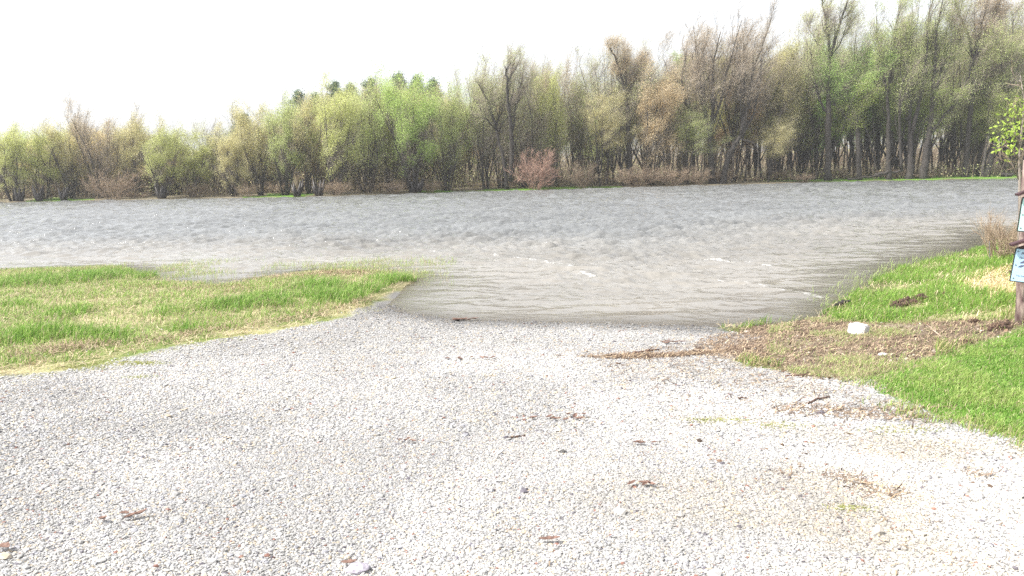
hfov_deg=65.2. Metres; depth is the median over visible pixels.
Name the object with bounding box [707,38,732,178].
slender tree
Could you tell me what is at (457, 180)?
shrub
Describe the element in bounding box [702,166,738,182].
shrub
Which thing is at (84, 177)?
willow tree
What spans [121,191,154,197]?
shrub
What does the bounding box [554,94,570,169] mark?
maple tree
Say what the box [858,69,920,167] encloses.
maple tree
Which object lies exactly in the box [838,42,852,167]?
slender tree
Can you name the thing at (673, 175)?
shrub
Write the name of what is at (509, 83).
maple tree
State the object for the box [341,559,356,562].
dead leaf
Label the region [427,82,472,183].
willow tree
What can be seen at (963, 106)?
slender tree
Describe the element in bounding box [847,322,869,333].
foam block
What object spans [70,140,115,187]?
willow tree
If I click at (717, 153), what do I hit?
willow tree
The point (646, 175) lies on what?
shrub
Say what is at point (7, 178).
willow tree
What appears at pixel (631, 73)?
maple tree
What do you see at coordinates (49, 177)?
willow tree
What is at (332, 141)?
willow tree
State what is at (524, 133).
maple tree
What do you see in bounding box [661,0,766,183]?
maple tree
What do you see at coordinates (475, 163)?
willow tree
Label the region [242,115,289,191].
willow tree
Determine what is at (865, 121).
slender tree
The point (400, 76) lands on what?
pine tree
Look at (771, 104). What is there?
slender tree
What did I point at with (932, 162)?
slender tree
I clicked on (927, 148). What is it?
maple tree
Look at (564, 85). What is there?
maple tree
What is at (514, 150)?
willow tree
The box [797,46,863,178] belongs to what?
willow tree
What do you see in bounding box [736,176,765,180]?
shrub
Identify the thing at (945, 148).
maple tree
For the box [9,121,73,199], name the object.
willow tree
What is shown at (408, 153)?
willow tree
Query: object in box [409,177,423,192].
stump
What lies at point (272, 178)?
willow tree
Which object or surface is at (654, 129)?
willow tree
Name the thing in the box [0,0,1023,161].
sky
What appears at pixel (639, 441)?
leaf cluster
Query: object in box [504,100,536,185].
maple tree
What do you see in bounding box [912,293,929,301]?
earth clod
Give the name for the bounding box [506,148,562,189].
shrub
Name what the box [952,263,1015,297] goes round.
dry grass
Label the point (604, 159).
willow tree
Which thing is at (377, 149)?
willow tree
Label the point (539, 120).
willow tree
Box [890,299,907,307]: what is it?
earth clod
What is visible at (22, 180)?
willow tree
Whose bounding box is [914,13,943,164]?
slender tree
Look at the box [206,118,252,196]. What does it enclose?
willow tree
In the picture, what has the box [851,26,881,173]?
slender tree
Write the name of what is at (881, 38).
maple tree
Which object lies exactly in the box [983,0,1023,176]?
maple tree
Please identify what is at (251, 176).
willow tree
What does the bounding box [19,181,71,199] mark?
shrub
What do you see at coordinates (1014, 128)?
sapling
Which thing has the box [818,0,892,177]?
maple tree
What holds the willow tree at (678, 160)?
on the ground at (392, 297)
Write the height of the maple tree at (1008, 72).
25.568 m
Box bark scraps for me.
[660,340,684,342]
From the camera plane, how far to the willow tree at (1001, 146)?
120.31 m
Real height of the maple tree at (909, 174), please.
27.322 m
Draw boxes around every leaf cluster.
[98,508,146,518]
[445,356,494,358]
[529,412,585,419]
[627,480,655,484]
[632,440,656,442]
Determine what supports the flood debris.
on the ground at (392, 297)
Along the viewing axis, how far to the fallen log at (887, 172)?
100.53 m
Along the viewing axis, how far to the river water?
27.52 m
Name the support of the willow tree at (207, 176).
on the ground at (392, 297)
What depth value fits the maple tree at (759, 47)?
95.89 m
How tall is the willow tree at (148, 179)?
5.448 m
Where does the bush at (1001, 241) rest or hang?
on the ground at (392, 297)
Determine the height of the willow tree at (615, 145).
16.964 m
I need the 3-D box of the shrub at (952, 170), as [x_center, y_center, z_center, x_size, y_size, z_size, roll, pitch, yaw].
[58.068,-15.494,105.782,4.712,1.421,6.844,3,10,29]
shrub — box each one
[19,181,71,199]
[78,166,147,199]
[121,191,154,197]
[183,182,212,196]
[235,181,261,196]
[259,181,298,192]
[292,174,337,189]
[316,180,351,194]
[354,183,392,190]
[379,180,406,193]
[423,180,445,191]
[438,173,467,186]
[467,181,501,187]
[496,176,533,186]
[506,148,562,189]
[532,172,569,185]
[559,176,601,184]
[561,159,600,187]
[582,177,617,184]
[603,162,664,185]
[644,176,672,184]
[651,164,694,185]
[681,165,714,184]
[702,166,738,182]
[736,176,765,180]
[762,169,796,180]
[786,172,816,181]
[819,169,855,178]
[876,167,914,178]
[934,166,961,175]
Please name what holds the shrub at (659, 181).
on the ground at (392, 297)
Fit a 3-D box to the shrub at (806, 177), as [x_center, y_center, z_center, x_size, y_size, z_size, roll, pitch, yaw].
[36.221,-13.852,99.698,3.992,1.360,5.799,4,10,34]
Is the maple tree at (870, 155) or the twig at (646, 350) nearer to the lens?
the twig at (646, 350)
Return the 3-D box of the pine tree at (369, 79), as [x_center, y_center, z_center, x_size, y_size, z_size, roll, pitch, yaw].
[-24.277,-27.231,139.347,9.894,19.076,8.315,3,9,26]
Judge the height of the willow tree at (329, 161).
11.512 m
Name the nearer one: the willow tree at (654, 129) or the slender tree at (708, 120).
the willow tree at (654, 129)
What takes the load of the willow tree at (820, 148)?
on the ground at (392, 297)
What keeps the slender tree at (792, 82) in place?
on the ground at (392, 297)
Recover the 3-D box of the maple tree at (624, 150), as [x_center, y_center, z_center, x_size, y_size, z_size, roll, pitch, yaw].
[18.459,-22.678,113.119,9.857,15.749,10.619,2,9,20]
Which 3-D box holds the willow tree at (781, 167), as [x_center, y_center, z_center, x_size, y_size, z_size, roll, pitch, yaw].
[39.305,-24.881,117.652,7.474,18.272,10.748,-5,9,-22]
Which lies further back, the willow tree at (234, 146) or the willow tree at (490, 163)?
the willow tree at (490, 163)
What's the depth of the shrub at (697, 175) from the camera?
96.60 m
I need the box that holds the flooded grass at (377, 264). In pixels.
[83,248,965,308]
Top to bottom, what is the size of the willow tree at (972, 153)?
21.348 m
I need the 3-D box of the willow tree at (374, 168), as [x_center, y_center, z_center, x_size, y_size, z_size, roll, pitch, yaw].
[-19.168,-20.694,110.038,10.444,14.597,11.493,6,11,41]
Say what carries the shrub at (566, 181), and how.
on the ground at (392, 297)
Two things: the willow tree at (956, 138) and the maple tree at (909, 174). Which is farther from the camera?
the willow tree at (956, 138)
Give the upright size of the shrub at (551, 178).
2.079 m
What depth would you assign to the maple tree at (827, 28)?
99.33 m
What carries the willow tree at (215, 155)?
on the ground at (392, 297)
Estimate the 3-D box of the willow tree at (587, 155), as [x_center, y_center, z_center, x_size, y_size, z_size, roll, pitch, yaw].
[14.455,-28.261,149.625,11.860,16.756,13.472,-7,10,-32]
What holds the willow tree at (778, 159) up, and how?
on the ground at (392, 297)
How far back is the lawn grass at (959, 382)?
7.53 m
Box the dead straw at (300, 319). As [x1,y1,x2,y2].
[0,265,419,374]
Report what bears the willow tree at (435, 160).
on the ground at (392, 297)
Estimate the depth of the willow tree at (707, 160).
116.97 m
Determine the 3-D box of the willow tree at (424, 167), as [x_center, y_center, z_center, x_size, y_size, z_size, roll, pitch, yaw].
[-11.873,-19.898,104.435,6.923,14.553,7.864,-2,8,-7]
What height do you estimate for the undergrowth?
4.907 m
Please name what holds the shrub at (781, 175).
on the ground at (392, 297)
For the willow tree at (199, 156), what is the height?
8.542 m
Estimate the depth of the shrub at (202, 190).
91.06 m
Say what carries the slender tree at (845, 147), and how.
on the ground at (392, 297)
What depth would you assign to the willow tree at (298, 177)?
96.45 m
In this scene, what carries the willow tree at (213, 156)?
on the ground at (392, 297)
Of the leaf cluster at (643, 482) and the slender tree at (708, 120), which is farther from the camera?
the slender tree at (708, 120)
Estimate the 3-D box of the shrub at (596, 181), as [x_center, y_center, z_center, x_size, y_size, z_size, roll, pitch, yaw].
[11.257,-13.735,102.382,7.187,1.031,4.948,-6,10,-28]
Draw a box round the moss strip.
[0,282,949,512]
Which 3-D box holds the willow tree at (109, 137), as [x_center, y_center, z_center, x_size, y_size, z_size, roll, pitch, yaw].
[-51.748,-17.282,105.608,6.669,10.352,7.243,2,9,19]
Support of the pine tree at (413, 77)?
on the ground at (392, 297)
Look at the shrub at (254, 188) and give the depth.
87.52 m
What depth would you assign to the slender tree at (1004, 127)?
107.47 m
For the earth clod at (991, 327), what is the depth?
10.04 m
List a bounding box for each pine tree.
[231,113,252,186]
[288,88,307,109]
[306,90,324,105]
[324,79,343,106]
[342,82,359,99]
[360,76,380,107]
[390,70,409,179]
[408,72,424,103]
[424,75,444,179]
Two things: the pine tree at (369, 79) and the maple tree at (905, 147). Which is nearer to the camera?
the maple tree at (905, 147)
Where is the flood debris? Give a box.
[452,314,1023,575]
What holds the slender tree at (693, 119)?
on the ground at (392, 297)
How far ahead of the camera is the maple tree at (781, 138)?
98.22 m
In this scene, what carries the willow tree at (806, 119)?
on the ground at (392, 297)
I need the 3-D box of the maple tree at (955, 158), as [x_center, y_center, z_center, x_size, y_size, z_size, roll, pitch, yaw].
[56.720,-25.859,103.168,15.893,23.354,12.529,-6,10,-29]
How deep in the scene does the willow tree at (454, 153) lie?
92.39 m
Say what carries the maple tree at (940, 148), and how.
on the ground at (392, 297)
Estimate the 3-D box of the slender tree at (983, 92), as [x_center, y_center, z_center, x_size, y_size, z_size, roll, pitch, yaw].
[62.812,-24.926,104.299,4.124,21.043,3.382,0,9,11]
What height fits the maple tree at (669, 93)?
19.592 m
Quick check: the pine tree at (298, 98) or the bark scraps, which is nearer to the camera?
the bark scraps
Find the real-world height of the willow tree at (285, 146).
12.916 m
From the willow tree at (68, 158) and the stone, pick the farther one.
the willow tree at (68, 158)
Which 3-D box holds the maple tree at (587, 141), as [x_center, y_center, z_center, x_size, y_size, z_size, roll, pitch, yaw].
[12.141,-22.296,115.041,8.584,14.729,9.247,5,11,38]
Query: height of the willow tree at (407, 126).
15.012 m
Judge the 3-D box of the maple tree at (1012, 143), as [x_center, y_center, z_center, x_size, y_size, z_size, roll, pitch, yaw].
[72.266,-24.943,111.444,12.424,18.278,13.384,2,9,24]
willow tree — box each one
[0,121,35,200]
[0,150,13,198]
[2,130,48,197]
[6,132,48,188]
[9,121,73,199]
[22,147,70,196]
[35,113,94,198]
[56,123,112,195]
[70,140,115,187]
[94,123,132,192]
[105,127,147,195]
[107,107,171,196]
[117,120,158,192]
[125,162,181,194]
[129,119,196,197]
[149,167,193,194]
[154,122,218,195]
[177,167,208,193]
[183,155,230,193]
[201,141,251,193]
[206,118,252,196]
[219,130,270,191]
[220,94,279,194]
[238,160,274,189]
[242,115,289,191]
[256,80,319,194]
[256,114,302,188]
[257,134,282,190]
[284,82,336,193]
[291,124,327,191]
[309,66,370,194]
[311,119,353,180]
[323,95,361,185]
[328,92,369,190]
[331,67,416,192]
[352,90,378,184]
[358,82,384,189]
[362,53,449,192]
[366,79,410,181]
[366,122,427,189]
[368,76,415,190]
[372,78,438,188]
[398,86,435,186]
[404,81,434,184]
[415,93,445,182]
[419,70,495,190]
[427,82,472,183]
[443,96,473,178]
[467,123,490,179]
[472,121,504,181]
[491,88,519,175]
[515,67,582,184]
[529,55,572,185]
[567,110,595,167]
[581,118,633,179]
[600,84,633,178]
[633,53,690,184]
[671,78,708,180]
[700,60,729,176]
[702,135,729,168]
[710,64,769,180]
[750,34,808,179]
[767,97,800,172]
[784,42,861,178]
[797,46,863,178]
[812,44,843,168]
[841,128,882,168]
[896,42,933,174]
[934,18,979,172]
[946,66,989,173]
[948,52,1013,174]
[988,103,1023,167]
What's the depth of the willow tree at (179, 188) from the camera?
99.66 m
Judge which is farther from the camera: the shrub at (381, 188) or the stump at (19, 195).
the shrub at (381, 188)
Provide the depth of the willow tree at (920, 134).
117.26 m
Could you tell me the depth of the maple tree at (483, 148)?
93.77 m
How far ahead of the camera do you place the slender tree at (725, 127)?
106.53 m
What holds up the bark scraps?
on the ground at (392, 297)
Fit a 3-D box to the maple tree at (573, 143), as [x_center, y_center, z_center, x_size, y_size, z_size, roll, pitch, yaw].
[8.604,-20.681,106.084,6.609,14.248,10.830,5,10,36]
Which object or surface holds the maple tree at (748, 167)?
on the ground at (392, 297)
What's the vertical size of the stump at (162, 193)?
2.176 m
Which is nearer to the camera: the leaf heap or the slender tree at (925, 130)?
the leaf heap
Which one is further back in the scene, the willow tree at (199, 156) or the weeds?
the willow tree at (199, 156)
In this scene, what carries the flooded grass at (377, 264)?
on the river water
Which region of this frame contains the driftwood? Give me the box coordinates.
[831,300,850,308]
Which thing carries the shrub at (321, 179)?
on the ground at (392, 297)
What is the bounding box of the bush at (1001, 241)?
[969,204,1017,257]
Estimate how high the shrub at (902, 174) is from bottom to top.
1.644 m
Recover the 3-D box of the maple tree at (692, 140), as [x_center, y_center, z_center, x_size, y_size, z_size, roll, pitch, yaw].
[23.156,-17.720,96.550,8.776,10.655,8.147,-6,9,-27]
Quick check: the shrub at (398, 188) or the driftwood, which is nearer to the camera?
the driftwood
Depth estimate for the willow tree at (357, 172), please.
98.69 m
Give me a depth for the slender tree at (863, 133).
132.92 m
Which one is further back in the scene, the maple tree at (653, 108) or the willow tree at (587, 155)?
the willow tree at (587, 155)
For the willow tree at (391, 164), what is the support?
on the ground at (392, 297)
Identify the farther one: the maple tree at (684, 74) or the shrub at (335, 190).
the maple tree at (684, 74)
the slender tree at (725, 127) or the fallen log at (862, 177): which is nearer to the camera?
the fallen log at (862, 177)
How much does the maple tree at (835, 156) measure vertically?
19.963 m
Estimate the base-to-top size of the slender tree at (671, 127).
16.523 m
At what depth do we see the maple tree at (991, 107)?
99.51 m
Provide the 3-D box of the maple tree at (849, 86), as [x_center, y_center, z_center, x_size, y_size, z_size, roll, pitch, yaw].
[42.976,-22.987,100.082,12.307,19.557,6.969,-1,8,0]
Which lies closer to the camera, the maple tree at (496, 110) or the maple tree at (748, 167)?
the maple tree at (496, 110)
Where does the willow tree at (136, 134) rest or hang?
on the ground at (392, 297)
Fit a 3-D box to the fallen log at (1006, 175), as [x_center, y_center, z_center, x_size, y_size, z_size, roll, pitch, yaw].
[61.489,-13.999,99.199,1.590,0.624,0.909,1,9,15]
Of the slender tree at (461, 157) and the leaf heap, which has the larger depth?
the slender tree at (461, 157)
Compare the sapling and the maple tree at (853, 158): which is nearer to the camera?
the sapling
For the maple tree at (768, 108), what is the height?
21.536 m
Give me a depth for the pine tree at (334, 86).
136.89 m
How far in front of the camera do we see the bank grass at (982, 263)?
12.92 m
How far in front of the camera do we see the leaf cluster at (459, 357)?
9.31 m
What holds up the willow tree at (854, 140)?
on the ground at (392, 297)
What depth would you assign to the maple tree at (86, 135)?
93.58 m
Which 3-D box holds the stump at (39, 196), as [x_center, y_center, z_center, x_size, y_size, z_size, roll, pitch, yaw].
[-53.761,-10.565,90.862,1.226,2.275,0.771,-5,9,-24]
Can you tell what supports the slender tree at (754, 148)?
on the ground at (392, 297)
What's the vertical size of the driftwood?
0.135 m
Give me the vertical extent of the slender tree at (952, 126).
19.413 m
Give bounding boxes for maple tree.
[59,78,150,197]
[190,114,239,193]
[443,74,493,184]
[445,54,524,188]
[457,94,481,182]
[466,36,546,187]
[466,105,508,168]
[467,31,541,189]
[489,27,567,187]
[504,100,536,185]
[518,45,580,183]
[554,50,604,184]
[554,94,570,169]
[560,93,599,178]
[568,87,605,178]
[570,35,640,183]
[570,113,634,182]
[573,34,683,182]
[575,77,644,186]
[586,32,673,184]
[594,82,642,182]
[597,26,660,184]
[609,27,700,182]
[613,84,657,180]
[627,65,690,179]
[656,20,747,182]
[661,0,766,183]
[668,100,733,183]
[686,18,778,181]
[719,0,793,183]
[727,12,836,179]
[741,140,762,174]
[745,18,809,180]
[751,67,771,174]
[751,114,801,181]
[789,2,860,179]
[791,50,826,174]
[796,0,866,180]
[803,64,894,157]
[806,24,904,179]
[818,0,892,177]
[831,38,888,177]
[843,62,905,176]
[856,47,930,175]
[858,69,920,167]
[860,0,940,179]
[860,131,875,170]
[868,16,933,176]
[871,60,971,177]
[875,75,901,166]
[882,0,968,178]
[888,5,948,173]
[893,1,992,174]
[896,49,979,175]
[919,0,1001,178]
[925,34,987,174]
[942,0,1021,176]
[948,0,1023,172]
[949,75,1023,175]
[964,40,1023,152]
[975,0,1023,172]
[977,29,1021,176]
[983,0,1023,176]
[999,63,1023,171]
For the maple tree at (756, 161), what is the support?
on the ground at (392, 297)
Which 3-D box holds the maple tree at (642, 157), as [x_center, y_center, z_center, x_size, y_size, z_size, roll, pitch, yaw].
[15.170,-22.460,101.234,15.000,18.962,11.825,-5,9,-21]
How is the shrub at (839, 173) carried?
on the ground at (392, 297)
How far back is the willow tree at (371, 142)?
101.55 m
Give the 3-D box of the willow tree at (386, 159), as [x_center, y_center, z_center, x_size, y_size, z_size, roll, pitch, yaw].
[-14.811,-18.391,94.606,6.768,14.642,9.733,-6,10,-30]
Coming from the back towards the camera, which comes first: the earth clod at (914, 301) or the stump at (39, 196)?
the stump at (39, 196)
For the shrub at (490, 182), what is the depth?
98.56 m
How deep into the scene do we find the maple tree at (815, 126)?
103.31 m
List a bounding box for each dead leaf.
[0,541,9,547]
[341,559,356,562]
[538,536,559,539]
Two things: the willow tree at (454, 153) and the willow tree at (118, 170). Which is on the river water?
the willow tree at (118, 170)
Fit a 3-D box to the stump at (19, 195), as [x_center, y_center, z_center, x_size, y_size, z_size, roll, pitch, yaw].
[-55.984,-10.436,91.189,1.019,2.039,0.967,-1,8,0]
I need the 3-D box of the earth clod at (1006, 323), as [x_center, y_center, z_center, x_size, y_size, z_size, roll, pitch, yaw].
[6.225,0.459,10.104,0.266,0.179,0.242,-9,11,-42]
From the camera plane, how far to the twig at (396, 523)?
4.37 m
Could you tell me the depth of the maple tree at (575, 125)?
101.47 m
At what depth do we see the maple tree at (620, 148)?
98.31 m
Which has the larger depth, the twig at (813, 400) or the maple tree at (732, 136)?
the maple tree at (732, 136)
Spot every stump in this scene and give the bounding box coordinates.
[14,187,24,201]
[32,185,43,201]
[58,187,67,200]
[154,183,165,198]
[291,179,303,196]
[312,179,324,195]
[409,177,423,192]
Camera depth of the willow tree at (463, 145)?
110.13 m
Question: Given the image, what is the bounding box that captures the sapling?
[987,47,1023,246]
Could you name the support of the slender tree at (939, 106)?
on the ground at (392, 297)
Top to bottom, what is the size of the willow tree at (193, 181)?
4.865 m
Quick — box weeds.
[761,315,1022,381]
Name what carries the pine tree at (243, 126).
on the ground at (392, 297)
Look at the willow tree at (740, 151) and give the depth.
104.19 m
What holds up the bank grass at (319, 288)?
on the ground at (392, 297)
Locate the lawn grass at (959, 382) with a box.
[813,325,1023,451]
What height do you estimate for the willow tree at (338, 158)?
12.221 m
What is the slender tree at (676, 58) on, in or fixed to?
on the ground at (392, 297)
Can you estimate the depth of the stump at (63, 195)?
90.49 m
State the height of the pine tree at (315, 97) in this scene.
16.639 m
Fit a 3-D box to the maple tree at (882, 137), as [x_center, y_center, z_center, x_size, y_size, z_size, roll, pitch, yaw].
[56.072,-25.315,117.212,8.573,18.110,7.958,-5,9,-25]
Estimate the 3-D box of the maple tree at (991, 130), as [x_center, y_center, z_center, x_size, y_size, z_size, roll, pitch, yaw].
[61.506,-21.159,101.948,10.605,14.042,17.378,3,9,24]
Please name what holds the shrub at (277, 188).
on the ground at (392, 297)
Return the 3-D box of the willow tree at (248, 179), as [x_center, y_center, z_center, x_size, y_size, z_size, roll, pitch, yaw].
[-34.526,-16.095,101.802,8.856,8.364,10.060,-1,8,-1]
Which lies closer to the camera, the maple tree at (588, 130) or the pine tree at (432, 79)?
the maple tree at (588, 130)
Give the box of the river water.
[0,178,1017,324]
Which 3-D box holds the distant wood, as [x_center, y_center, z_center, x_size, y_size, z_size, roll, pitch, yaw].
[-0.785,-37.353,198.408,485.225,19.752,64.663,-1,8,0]
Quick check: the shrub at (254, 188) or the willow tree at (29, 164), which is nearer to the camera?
the shrub at (254, 188)
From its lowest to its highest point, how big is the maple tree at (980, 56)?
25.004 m
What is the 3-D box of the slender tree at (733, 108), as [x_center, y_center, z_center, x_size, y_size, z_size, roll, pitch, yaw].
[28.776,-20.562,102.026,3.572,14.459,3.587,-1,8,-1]
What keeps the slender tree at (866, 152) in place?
on the ground at (392, 297)
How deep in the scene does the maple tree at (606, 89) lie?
100.77 m
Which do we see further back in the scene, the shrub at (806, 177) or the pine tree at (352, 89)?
the pine tree at (352, 89)
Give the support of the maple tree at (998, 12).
on the ground at (392, 297)
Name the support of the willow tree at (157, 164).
on the ground at (392, 297)
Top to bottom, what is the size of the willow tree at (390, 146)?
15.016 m
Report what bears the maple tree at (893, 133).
on the ground at (392, 297)
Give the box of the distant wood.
[281,132,1023,181]
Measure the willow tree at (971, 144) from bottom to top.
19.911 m
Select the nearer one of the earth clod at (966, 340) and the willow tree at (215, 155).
the earth clod at (966, 340)
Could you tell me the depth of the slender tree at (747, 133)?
102.22 m
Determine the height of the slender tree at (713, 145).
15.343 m
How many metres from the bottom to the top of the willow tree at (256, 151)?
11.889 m
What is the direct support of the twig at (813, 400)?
on the ground at (392, 297)
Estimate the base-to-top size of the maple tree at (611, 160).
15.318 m
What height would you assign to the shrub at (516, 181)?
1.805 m
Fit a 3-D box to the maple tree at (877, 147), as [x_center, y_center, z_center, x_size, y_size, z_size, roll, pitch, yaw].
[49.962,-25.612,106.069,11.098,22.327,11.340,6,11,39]
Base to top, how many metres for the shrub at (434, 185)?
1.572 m
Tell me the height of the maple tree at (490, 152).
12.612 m
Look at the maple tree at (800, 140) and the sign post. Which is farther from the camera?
the maple tree at (800, 140)
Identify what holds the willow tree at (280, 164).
on the ground at (392, 297)
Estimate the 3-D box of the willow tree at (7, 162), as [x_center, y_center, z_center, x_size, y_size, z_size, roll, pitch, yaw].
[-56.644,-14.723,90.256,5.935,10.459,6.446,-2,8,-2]
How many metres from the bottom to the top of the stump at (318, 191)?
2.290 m
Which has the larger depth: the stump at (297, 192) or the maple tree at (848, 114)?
the maple tree at (848, 114)
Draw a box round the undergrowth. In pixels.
[0,141,1023,200]
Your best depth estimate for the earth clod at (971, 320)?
10.65 m
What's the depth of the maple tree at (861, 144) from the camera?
133.79 m
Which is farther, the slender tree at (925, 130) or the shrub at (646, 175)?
the slender tree at (925, 130)
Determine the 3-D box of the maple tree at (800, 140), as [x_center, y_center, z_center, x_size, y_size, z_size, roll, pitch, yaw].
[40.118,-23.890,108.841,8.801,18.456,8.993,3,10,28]
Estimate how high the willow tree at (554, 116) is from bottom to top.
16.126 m
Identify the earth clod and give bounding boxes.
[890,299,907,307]
[899,296,920,305]
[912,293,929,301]
[959,337,973,344]
[966,315,981,323]
[987,323,1000,330]
[992,318,1016,328]
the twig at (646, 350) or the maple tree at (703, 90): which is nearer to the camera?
the twig at (646, 350)
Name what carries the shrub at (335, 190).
on the ground at (392, 297)
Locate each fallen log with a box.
[847,175,880,179]
[874,170,903,174]
[1000,173,1013,176]
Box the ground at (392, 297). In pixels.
[0,155,1023,575]
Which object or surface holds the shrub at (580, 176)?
on the ground at (392, 297)
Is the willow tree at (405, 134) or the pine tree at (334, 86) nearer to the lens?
the willow tree at (405, 134)
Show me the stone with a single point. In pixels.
(356, 568)
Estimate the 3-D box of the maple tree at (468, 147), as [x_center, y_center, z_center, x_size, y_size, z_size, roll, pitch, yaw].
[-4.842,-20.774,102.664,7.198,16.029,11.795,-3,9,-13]
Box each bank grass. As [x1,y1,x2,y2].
[0,263,418,368]
[722,238,1015,366]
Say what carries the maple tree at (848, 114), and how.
on the ground at (392, 297)
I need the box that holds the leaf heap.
[452,317,477,319]
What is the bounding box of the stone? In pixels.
[345,562,369,574]
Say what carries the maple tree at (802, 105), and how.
on the ground at (392, 297)
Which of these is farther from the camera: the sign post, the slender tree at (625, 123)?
the slender tree at (625, 123)
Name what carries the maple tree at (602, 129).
on the ground at (392, 297)
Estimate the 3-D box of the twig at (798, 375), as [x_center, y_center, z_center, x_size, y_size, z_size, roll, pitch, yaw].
[2.990,0.887,8.223,0.365,0.040,0.070,-1,8,5]
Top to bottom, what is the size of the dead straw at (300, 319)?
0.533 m
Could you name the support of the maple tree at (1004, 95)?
on the ground at (392, 297)
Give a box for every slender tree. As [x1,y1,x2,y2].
[452,117,471,186]
[612,63,636,152]
[664,68,677,160]
[668,46,691,180]
[676,54,704,179]
[700,71,719,178]
[705,102,718,177]
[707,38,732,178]
[717,84,733,176]
[724,81,745,181]
[736,74,756,180]
[751,65,763,176]
[762,62,792,180]
[778,36,805,178]
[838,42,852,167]
[843,129,847,164]
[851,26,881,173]
[858,56,874,130]
[861,128,864,166]
[863,40,868,174]
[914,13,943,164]
[915,33,948,174]
[925,51,948,171]
[930,145,933,172]
[948,53,961,173]
[960,32,974,173]
[976,19,1007,174]
[995,14,1010,171]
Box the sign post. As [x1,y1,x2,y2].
[1009,160,1023,324]
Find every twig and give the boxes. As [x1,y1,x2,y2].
[388,515,406,532]
[633,348,658,352]
[785,372,816,376]
[805,392,829,403]

